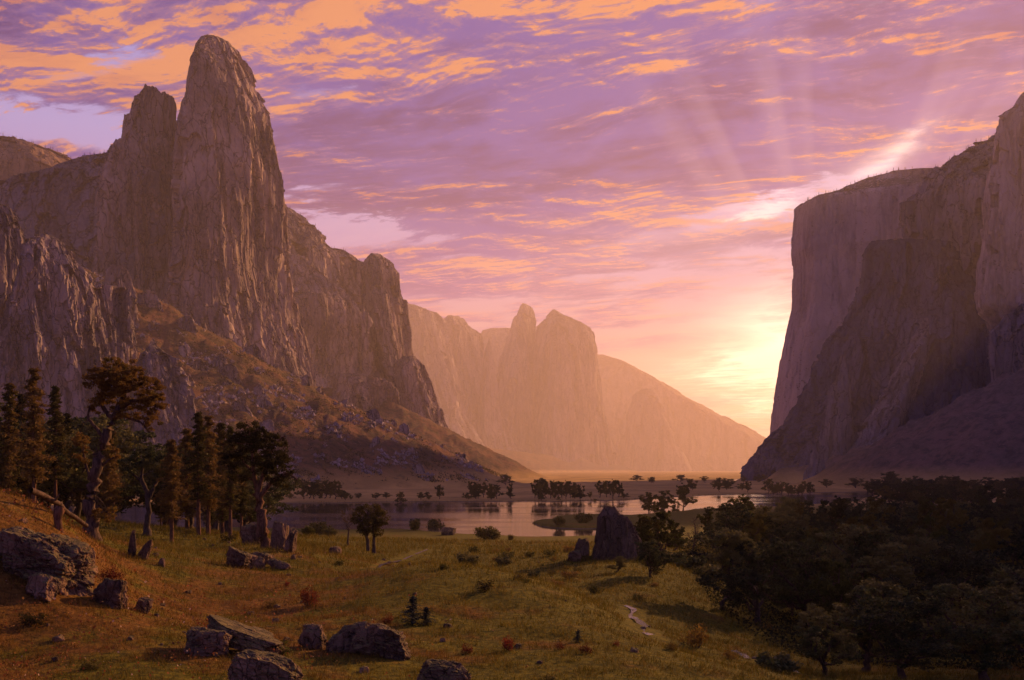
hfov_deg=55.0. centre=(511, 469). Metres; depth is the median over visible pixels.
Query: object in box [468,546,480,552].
weed
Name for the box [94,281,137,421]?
cliff
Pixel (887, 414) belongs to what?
cliff
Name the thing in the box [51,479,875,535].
lake
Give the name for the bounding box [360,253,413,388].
cliff
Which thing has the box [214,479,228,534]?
pine tree
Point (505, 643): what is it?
red shrub
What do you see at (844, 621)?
oak tree
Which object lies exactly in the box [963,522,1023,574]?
cottonwood tree
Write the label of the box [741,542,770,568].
oak tree
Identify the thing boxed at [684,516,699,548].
bare tree
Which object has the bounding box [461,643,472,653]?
red shrub
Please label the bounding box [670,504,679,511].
cottonwood tree
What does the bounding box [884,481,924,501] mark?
cottonwood tree
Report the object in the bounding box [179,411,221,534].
pine tree
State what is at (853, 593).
oak tree
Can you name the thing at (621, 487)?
cottonwood tree
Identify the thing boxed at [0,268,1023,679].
ground
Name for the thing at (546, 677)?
weed
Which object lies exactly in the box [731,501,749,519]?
cottonwood tree
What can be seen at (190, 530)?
weed
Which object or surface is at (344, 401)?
rock outcrop
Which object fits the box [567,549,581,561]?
boulder
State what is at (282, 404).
rock outcrop
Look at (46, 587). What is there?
boulder
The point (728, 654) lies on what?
golden shrub
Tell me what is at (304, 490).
cottonwood tree
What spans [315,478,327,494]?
cottonwood tree
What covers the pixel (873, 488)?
cottonwood tree
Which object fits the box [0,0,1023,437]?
sky
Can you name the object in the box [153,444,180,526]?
pine tree
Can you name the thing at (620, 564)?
bush
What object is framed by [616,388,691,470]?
hill
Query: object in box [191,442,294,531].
oak tree
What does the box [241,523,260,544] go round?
boulder
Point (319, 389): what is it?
rock outcrop
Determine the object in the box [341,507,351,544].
bare tree
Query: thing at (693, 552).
bush
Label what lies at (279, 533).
boulder
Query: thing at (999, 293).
cliff
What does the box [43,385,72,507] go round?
pine tree
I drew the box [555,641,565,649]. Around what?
red shrub
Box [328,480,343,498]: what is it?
cottonwood tree
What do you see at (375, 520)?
oak tree
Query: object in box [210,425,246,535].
pine tree
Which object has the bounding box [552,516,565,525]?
bush
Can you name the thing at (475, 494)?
cottonwood tree
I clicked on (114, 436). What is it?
pine tree
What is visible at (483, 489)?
cottonwood tree
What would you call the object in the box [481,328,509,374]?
mountain
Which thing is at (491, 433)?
rock spire
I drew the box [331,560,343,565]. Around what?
weed
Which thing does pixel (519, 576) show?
weed
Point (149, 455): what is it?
oak tree
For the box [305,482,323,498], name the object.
cottonwood tree
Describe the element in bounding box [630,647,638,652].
stone
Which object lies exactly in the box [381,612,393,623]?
red shrub
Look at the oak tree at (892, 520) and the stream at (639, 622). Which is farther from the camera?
the oak tree at (892, 520)
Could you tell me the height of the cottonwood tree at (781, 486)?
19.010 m
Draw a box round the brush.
[136,287,503,483]
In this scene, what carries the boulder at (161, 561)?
on the ground at (974, 434)
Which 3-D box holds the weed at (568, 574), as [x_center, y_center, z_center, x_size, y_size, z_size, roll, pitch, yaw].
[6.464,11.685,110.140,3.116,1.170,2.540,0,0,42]
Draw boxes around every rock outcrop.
[0,527,98,595]
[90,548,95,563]
[104,265,139,326]
[137,291,163,311]
[148,338,156,346]
[176,316,197,333]
[178,344,191,357]
[185,375,195,386]
[189,359,208,371]
[195,317,206,329]
[207,394,220,401]
[213,354,227,366]
[218,364,243,386]
[222,380,231,385]
[231,399,252,416]
[245,344,264,360]
[254,383,263,394]
[255,396,265,406]
[259,419,276,433]
[261,399,272,407]
[279,401,286,409]
[301,374,310,385]
[316,386,323,394]
[339,399,349,405]
[366,408,380,419]
[372,436,380,446]
[374,418,385,424]
[398,423,409,434]
[412,463,425,473]
[803,437,824,479]
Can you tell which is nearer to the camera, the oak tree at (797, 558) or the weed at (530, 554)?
the oak tree at (797, 558)
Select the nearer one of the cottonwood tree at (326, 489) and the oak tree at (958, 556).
the oak tree at (958, 556)
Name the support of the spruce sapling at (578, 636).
on the ground at (974, 434)
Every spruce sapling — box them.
[400,596,423,623]
[419,607,435,625]
[571,630,583,642]
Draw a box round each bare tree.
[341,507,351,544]
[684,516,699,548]
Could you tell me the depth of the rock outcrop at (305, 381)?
1980.91 m
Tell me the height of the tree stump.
1.852 m
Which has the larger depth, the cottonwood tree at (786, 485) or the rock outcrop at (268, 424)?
the rock outcrop at (268, 424)
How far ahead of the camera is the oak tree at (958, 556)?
97.36 m
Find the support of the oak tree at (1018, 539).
on the ground at (974, 434)
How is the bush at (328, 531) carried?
on the ground at (974, 434)
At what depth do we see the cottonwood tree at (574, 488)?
989.73 m
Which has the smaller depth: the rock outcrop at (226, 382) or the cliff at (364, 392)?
the rock outcrop at (226, 382)
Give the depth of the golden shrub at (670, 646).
52.89 m
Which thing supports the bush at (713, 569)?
on the ground at (974, 434)
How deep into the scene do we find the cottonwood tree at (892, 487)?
925.89 m
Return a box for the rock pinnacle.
[93,83,176,299]
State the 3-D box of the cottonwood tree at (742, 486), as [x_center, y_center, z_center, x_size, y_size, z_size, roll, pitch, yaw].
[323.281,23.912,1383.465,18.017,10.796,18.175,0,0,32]
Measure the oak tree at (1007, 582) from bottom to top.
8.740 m
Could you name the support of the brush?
on the ground at (974, 434)
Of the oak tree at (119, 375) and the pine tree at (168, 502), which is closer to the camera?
the oak tree at (119, 375)
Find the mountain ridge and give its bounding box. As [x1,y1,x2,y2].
[0,150,168,291]
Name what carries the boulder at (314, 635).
on the ground at (974, 434)
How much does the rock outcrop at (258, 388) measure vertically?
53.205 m
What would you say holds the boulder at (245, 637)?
on the ground at (974, 434)
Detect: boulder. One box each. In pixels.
[0,526,23,555]
[25,572,62,601]
[92,578,127,609]
[134,597,153,613]
[158,558,164,566]
[184,626,232,655]
[207,614,282,650]
[226,546,257,568]
[227,649,303,679]
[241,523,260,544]
[251,556,264,568]
[252,552,274,564]
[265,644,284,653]
[267,558,290,569]
[270,521,288,549]
[284,527,297,552]
[298,623,326,648]
[325,621,373,653]
[329,546,341,553]
[350,623,410,660]
[416,659,471,679]
[441,526,455,534]
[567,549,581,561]
[574,538,589,556]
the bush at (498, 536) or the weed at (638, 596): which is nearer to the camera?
the weed at (638, 596)
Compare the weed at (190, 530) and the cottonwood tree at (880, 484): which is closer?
the weed at (190, 530)
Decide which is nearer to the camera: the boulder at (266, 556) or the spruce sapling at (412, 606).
the spruce sapling at (412, 606)
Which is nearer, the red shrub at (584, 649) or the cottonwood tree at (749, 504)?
the red shrub at (584, 649)
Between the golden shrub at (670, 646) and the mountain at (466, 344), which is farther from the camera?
the mountain at (466, 344)
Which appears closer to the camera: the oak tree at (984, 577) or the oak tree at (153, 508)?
the oak tree at (984, 577)
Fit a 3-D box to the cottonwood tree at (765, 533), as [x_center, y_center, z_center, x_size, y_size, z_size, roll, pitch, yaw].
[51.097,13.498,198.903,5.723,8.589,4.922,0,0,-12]
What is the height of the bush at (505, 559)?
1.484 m
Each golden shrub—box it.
[665,642,678,650]
[677,623,708,648]
[723,648,738,659]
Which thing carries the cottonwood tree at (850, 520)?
on the ground at (974, 434)
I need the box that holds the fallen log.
[27,487,88,527]
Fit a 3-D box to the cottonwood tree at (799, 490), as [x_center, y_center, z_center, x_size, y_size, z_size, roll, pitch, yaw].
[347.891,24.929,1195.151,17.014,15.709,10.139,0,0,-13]
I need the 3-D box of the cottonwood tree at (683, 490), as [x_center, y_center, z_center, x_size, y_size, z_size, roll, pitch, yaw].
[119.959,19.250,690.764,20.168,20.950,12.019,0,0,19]
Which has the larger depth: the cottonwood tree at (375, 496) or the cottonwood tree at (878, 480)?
the cottonwood tree at (878, 480)
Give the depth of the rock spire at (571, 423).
14518.50 m
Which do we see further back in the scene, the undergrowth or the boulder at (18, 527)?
the undergrowth
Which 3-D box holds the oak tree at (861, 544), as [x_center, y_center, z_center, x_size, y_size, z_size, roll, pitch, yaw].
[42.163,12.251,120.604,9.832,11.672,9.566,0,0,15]
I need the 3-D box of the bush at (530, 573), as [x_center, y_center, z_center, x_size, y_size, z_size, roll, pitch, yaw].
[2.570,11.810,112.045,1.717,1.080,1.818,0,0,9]
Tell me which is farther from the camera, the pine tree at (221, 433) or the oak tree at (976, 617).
the pine tree at (221, 433)
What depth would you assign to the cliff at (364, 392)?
3408.35 m
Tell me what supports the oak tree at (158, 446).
on the ground at (974, 434)
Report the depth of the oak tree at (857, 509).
322.86 m
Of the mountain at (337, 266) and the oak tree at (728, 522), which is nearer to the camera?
the oak tree at (728, 522)
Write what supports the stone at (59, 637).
on the ground at (974, 434)
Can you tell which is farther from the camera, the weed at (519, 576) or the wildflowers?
the weed at (519, 576)
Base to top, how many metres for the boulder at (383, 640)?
2.054 m
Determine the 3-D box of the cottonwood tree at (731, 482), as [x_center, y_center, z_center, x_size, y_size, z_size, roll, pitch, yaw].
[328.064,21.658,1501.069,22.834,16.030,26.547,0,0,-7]
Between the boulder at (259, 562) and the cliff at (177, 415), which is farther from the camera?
the cliff at (177, 415)
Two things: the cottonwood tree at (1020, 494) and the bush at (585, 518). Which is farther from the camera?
the cottonwood tree at (1020, 494)
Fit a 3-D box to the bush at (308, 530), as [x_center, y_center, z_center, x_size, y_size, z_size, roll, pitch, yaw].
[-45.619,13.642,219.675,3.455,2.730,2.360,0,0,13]
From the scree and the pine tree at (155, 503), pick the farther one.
the scree
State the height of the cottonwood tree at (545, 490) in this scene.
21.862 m
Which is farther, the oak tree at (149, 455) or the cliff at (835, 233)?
the cliff at (835, 233)
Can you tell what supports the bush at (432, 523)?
on the ground at (974, 434)
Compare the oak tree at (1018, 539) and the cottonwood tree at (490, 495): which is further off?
the cottonwood tree at (490, 495)
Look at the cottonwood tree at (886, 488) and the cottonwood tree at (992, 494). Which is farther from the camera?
the cottonwood tree at (886, 488)
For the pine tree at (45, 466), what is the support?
on the ground at (974, 434)
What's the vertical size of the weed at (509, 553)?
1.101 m
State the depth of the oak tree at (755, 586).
96.61 m
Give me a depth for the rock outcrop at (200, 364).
1828.13 m
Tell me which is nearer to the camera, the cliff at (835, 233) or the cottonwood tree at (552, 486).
the cottonwood tree at (552, 486)
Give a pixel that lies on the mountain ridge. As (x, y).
(57, 200)
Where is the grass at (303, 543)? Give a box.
[0,488,1023,679]
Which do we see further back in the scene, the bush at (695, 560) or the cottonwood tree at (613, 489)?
the cottonwood tree at (613, 489)
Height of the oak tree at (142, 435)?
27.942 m
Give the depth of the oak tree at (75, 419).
236.48 m
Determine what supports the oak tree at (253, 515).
on the ground at (974, 434)
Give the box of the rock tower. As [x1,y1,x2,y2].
[168,34,315,385]
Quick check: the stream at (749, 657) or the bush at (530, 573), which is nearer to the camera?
the stream at (749, 657)
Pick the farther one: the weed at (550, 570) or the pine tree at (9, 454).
the pine tree at (9, 454)
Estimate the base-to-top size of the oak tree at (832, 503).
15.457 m
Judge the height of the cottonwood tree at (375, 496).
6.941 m
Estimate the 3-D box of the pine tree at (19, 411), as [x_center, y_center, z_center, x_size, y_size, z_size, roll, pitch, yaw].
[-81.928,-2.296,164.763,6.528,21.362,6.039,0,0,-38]
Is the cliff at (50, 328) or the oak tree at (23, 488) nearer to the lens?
the oak tree at (23, 488)
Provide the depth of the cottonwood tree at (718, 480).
1530.94 m
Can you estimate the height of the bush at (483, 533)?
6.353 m
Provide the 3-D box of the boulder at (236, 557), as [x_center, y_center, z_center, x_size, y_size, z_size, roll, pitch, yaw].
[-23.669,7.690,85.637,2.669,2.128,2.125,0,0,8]
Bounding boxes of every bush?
[300,525,315,535]
[309,521,333,533]
[321,528,337,535]
[409,518,420,529]
[426,519,444,527]
[439,563,447,568]
[454,551,480,564]
[473,526,500,538]
[490,528,500,539]
[495,555,513,564]
[527,569,540,576]
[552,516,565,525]
[574,512,594,522]
[659,550,686,562]
[669,544,684,548]
[670,555,710,568]
[687,549,712,560]
[690,564,724,578]
[754,651,803,671]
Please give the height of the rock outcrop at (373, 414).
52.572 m
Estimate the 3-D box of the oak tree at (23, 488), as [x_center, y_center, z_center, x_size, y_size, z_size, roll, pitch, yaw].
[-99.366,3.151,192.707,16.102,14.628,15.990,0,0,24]
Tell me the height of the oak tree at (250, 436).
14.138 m
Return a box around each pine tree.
[0,383,27,492]
[10,367,57,501]
[12,393,28,497]
[16,429,43,499]
[22,427,48,504]
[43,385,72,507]
[43,413,86,505]
[44,433,61,500]
[72,499,85,517]
[89,433,124,519]
[103,430,124,521]
[149,438,188,541]
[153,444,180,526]
[153,502,162,524]
[154,444,180,525]
[159,428,203,529]
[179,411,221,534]
[189,415,226,534]
[195,422,250,533]
[201,495,216,533]
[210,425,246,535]
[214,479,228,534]
[233,437,255,537]
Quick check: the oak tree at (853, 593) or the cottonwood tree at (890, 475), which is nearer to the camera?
the oak tree at (853, 593)
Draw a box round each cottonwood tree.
[294,481,309,498]
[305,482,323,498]
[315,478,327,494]
[319,481,329,498]
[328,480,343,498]
[371,493,381,498]
[394,492,406,502]
[417,492,424,499]
[435,484,443,498]
[467,481,475,495]
[468,490,480,498]
[473,484,481,498]
[481,482,488,496]
[484,483,498,498]
[486,492,495,499]
[492,484,503,498]
[496,474,514,484]
[506,483,512,497]
[530,479,537,492]
[534,482,543,496]
[537,493,544,499]
[538,478,549,498]
[546,480,554,497]
[554,481,561,495]
[558,480,571,496]
[567,481,573,497]
[570,482,578,494]
[576,484,586,498]
[594,480,604,497]
[602,480,610,496]
[603,479,619,498]
[615,480,623,496]
[631,475,644,480]
[634,514,660,546]
[639,492,659,512]
[641,508,687,552]
[652,502,665,512]
[653,490,673,508]
[668,483,697,510]
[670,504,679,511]
[670,522,687,549]
[671,474,687,481]
[686,479,697,485]
[689,483,696,489]
[696,506,722,538]
[714,478,725,486]
[721,479,735,488]
[721,483,733,489]
[726,494,753,520]
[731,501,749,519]
[734,483,745,489]
[740,506,770,548]
[741,528,755,561]
[745,480,751,491]
[753,474,763,481]
[756,516,780,547]
[759,507,769,513]
[760,478,777,492]
[768,484,776,493]
[776,481,785,493]
[784,483,789,493]
[786,485,797,494]
[793,484,803,493]
[799,481,807,493]
[804,482,814,492]
[808,559,862,633]
[818,479,835,487]
[820,495,847,532]
[834,516,866,545]
[845,477,866,487]
[864,497,896,526]
[866,483,880,495]
[869,479,881,486]
[873,480,889,491]
[874,482,897,495]
[874,485,896,502]
[880,471,899,480]
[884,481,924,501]
[913,480,926,485]
[915,478,932,484]
[935,475,950,482]
[947,476,961,483]
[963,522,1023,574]
[967,479,981,487]
[970,485,997,501]
[978,477,998,485]
[988,487,1018,505]
[995,488,1023,504]
[999,478,1020,488]
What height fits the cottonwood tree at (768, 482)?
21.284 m
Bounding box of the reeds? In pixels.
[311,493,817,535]
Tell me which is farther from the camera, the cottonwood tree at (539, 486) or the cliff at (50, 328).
the cliff at (50, 328)
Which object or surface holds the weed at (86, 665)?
on the ground at (974, 434)
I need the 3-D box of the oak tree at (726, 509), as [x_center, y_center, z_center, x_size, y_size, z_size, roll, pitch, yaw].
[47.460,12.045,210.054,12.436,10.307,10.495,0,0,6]
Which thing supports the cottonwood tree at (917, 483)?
on the ground at (974, 434)
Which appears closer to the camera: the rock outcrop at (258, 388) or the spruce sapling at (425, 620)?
the spruce sapling at (425, 620)
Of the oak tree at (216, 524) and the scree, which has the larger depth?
the scree
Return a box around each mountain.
[287,207,381,377]
[407,303,483,445]
[444,315,517,451]
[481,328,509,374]
[597,354,765,470]
[899,135,994,281]
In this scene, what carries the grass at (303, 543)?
on the ground at (974, 434)
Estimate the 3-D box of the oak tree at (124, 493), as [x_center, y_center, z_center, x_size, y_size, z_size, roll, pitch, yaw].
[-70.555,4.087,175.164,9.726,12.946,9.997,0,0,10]
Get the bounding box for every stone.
[19,518,27,523]
[52,634,64,641]
[128,529,136,555]
[138,539,152,559]
[359,666,369,672]
[443,623,452,627]
[514,643,521,648]
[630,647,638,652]
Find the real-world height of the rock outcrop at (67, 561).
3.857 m
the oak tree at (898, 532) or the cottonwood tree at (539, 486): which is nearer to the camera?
the oak tree at (898, 532)
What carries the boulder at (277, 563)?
on the ground at (974, 434)
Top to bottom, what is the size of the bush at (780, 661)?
1.233 m
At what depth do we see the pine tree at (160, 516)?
241.13 m
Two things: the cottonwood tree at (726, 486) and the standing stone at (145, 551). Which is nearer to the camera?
the standing stone at (145, 551)
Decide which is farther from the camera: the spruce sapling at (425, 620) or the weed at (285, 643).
the spruce sapling at (425, 620)
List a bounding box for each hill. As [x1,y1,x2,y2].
[0,136,70,179]
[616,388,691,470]
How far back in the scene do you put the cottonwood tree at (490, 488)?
964.12 m
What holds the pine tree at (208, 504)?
on the ground at (974, 434)
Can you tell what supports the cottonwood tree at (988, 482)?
on the ground at (974, 434)
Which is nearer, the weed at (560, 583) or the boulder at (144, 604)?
the boulder at (144, 604)
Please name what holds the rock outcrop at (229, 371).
on the ground at (974, 434)
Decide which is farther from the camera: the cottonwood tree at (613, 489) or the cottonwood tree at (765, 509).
the cottonwood tree at (613, 489)
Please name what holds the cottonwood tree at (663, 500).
on the ground at (974, 434)
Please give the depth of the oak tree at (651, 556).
111.28 m
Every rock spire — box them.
[476,337,513,450]
[496,303,536,452]
[531,309,616,466]
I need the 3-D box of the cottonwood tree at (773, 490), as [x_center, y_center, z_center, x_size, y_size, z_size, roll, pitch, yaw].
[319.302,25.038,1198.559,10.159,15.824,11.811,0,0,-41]
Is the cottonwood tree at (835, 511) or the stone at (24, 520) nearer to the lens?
the stone at (24, 520)
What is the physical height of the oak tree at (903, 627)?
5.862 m
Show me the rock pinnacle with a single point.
(124, 203)
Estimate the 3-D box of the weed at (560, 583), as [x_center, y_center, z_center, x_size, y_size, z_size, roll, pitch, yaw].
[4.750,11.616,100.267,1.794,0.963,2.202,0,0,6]
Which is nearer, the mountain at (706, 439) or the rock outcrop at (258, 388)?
the rock outcrop at (258, 388)
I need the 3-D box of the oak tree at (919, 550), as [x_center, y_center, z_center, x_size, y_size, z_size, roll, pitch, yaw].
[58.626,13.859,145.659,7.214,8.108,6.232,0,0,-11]
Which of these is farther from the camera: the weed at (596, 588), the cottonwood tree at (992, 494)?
the cottonwood tree at (992, 494)
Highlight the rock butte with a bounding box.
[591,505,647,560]
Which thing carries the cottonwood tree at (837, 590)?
on the ground at (974, 434)
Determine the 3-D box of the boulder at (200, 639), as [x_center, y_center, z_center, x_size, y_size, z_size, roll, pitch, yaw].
[-13.819,7.918,44.726,2.129,1.409,1.627,0,0,-6]
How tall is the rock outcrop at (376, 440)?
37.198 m
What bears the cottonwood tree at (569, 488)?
on the ground at (974, 434)
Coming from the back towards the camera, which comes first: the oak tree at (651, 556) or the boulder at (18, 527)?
the oak tree at (651, 556)
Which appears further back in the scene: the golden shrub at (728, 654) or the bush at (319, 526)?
the bush at (319, 526)
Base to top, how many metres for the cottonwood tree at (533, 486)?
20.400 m
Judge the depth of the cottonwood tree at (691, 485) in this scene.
1390.47 m
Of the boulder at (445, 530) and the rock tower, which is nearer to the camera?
the boulder at (445, 530)
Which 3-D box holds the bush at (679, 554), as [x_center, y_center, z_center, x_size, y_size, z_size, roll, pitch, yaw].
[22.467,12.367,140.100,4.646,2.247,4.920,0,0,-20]
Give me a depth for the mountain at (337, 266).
3984.34 m
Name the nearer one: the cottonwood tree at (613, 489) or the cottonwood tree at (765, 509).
the cottonwood tree at (765, 509)
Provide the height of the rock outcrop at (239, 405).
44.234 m
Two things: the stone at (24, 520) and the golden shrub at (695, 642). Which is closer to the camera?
the stone at (24, 520)
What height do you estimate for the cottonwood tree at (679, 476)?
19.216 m
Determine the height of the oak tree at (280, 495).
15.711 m
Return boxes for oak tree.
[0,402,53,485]
[0,418,65,483]
[2,481,45,497]
[40,416,81,505]
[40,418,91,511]
[41,424,134,516]
[45,413,163,512]
[47,435,100,508]
[71,356,169,540]
[75,415,160,516]
[83,458,154,518]
[94,444,133,513]
[117,441,176,535]
[125,443,195,525]
[136,474,176,524]
[160,442,263,529]
[189,471,203,528]
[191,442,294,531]
[215,454,301,523]
[218,420,297,547]
[224,482,283,525]
[350,503,389,552]
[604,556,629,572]
[634,539,676,577]
[693,509,753,550]
[695,537,794,624]
[700,527,760,609]
[705,502,764,532]
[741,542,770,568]
[755,505,772,512]
[760,538,864,626]
[769,496,800,525]
[792,612,861,677]
[798,499,814,512]
[798,577,938,671]
[802,511,832,530]
[813,523,898,609]
[815,505,829,521]
[825,558,864,607]
[829,498,852,518]
[840,497,867,528]
[840,536,895,595]
[850,595,974,678]
[851,542,933,607]
[851,574,930,629]
[856,511,897,533]
[865,495,890,504]
[883,545,1009,628]
[887,527,908,543]
[898,537,927,584]
[910,581,1023,679]
[938,563,1023,652]
[954,501,979,517]
[960,567,992,626]
[971,517,987,526]
[978,568,1023,646]
[982,522,1023,575]
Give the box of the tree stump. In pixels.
[53,506,64,533]
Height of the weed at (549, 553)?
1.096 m
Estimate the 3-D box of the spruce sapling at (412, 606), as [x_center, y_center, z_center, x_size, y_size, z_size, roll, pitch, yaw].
[-5.628,8.214,56.792,1.695,1.908,1.724,0,0,-22]
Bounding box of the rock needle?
[121,114,125,135]
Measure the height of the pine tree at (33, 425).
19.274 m
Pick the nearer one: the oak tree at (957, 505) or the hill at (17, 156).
the oak tree at (957, 505)
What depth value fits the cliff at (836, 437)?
2340.29 m
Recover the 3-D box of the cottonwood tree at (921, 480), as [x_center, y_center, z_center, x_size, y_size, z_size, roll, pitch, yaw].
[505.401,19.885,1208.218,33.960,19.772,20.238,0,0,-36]
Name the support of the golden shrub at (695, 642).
on the ground at (974, 434)
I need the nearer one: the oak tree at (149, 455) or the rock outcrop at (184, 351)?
the oak tree at (149, 455)
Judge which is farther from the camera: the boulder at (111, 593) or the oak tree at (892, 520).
the oak tree at (892, 520)
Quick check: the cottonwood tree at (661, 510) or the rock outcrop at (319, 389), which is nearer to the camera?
the cottonwood tree at (661, 510)
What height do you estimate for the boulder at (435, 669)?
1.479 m
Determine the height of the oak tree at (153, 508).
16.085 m
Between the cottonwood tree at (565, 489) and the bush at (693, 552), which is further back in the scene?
the cottonwood tree at (565, 489)
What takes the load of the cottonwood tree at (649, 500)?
on the ground at (974, 434)
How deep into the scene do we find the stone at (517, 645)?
49.67 m
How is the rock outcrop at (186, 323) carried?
on the ground at (974, 434)
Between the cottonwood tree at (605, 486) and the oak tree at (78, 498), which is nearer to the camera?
the oak tree at (78, 498)
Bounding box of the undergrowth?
[679,526,1023,669]
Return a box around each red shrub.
[99,564,123,579]
[298,584,319,605]
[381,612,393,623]
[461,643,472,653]
[502,635,514,650]
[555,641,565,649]
[579,643,592,653]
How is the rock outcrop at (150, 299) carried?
on the ground at (974, 434)
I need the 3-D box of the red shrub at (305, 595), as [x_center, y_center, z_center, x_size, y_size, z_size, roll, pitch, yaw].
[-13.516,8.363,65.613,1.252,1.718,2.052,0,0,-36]
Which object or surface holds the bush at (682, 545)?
on the ground at (974, 434)
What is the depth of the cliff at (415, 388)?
3710.26 m
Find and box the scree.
[81,266,508,482]
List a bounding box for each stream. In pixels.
[376,549,427,567]
[624,605,653,634]
[731,650,798,672]
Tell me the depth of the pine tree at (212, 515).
142.84 m
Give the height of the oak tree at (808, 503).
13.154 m
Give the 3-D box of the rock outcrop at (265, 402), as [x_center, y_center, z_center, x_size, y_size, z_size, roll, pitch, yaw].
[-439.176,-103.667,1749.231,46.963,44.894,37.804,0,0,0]
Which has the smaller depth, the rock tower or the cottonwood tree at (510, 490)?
the cottonwood tree at (510, 490)
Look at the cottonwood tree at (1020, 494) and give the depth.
657.10 m
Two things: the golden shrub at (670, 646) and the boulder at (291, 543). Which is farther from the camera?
the boulder at (291, 543)
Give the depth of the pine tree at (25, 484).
143.56 m
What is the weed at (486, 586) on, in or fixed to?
on the ground at (974, 434)
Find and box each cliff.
[0,203,25,332]
[0,234,129,441]
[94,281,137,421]
[130,345,196,474]
[288,253,378,387]
[331,373,400,411]
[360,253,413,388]
[394,356,447,427]
[739,238,990,480]
[770,168,932,433]
[819,354,854,461]
[849,318,929,450]
[974,92,1023,331]
[986,303,1023,381]
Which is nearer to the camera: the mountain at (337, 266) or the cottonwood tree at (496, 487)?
the cottonwood tree at (496, 487)
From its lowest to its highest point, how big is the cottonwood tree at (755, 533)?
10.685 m
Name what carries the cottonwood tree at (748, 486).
on the ground at (974, 434)
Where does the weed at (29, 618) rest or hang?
on the ground at (974, 434)
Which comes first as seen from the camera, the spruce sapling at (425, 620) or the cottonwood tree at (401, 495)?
the spruce sapling at (425, 620)
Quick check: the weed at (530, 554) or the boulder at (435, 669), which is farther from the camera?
the weed at (530, 554)
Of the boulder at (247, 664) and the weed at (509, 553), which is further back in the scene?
the weed at (509, 553)
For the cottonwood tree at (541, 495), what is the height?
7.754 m
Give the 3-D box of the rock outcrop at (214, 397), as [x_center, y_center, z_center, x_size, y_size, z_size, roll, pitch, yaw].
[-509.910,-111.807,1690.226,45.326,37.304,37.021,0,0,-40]
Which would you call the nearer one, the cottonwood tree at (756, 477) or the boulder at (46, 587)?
the boulder at (46, 587)
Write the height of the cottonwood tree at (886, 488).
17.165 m
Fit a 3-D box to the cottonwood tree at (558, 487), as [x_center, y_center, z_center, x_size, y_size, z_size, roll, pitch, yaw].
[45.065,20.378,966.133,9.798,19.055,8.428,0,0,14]
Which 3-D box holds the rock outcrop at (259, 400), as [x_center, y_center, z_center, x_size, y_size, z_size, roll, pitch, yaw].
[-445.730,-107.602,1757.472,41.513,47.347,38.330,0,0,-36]
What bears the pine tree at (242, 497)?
on the ground at (974, 434)
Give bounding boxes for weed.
[18,611,48,626]
[76,659,100,669]
[177,528,193,533]
[216,533,235,541]
[261,600,279,607]
[280,639,293,654]
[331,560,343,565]
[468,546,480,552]
[475,580,493,591]
[497,551,513,558]
[512,573,526,580]
[526,551,534,556]
[538,673,557,679]
[541,549,556,555]
[547,569,559,573]
[550,579,564,586]
[556,570,582,578]
[563,544,573,550]
[589,585,604,592]
[632,593,648,600]
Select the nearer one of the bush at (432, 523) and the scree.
the bush at (432, 523)
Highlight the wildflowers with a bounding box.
[0,487,649,679]
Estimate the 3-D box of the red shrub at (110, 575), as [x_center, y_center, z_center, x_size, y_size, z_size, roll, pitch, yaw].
[-23.836,6.217,58.420,1.442,1.293,1.335,0,0,-39]
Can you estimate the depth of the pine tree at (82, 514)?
227.36 m
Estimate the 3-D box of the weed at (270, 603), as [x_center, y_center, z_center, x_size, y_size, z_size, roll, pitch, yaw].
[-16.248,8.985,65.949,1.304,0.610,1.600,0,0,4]
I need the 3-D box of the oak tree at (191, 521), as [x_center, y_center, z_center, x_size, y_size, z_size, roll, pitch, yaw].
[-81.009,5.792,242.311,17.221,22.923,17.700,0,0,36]
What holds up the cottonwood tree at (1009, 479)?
on the ground at (974, 434)
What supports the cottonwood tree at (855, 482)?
on the ground at (974, 434)
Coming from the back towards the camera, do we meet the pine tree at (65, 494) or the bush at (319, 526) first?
the bush at (319, 526)
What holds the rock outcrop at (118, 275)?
on the ground at (974, 434)
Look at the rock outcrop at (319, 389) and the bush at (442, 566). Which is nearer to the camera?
the bush at (442, 566)
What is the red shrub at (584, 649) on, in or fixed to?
on the ground at (974, 434)
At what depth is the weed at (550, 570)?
115.30 m
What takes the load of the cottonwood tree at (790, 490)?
on the ground at (974, 434)
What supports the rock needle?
on the rock pinnacle
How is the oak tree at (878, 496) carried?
on the ground at (974, 434)
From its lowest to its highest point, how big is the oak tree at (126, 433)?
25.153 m

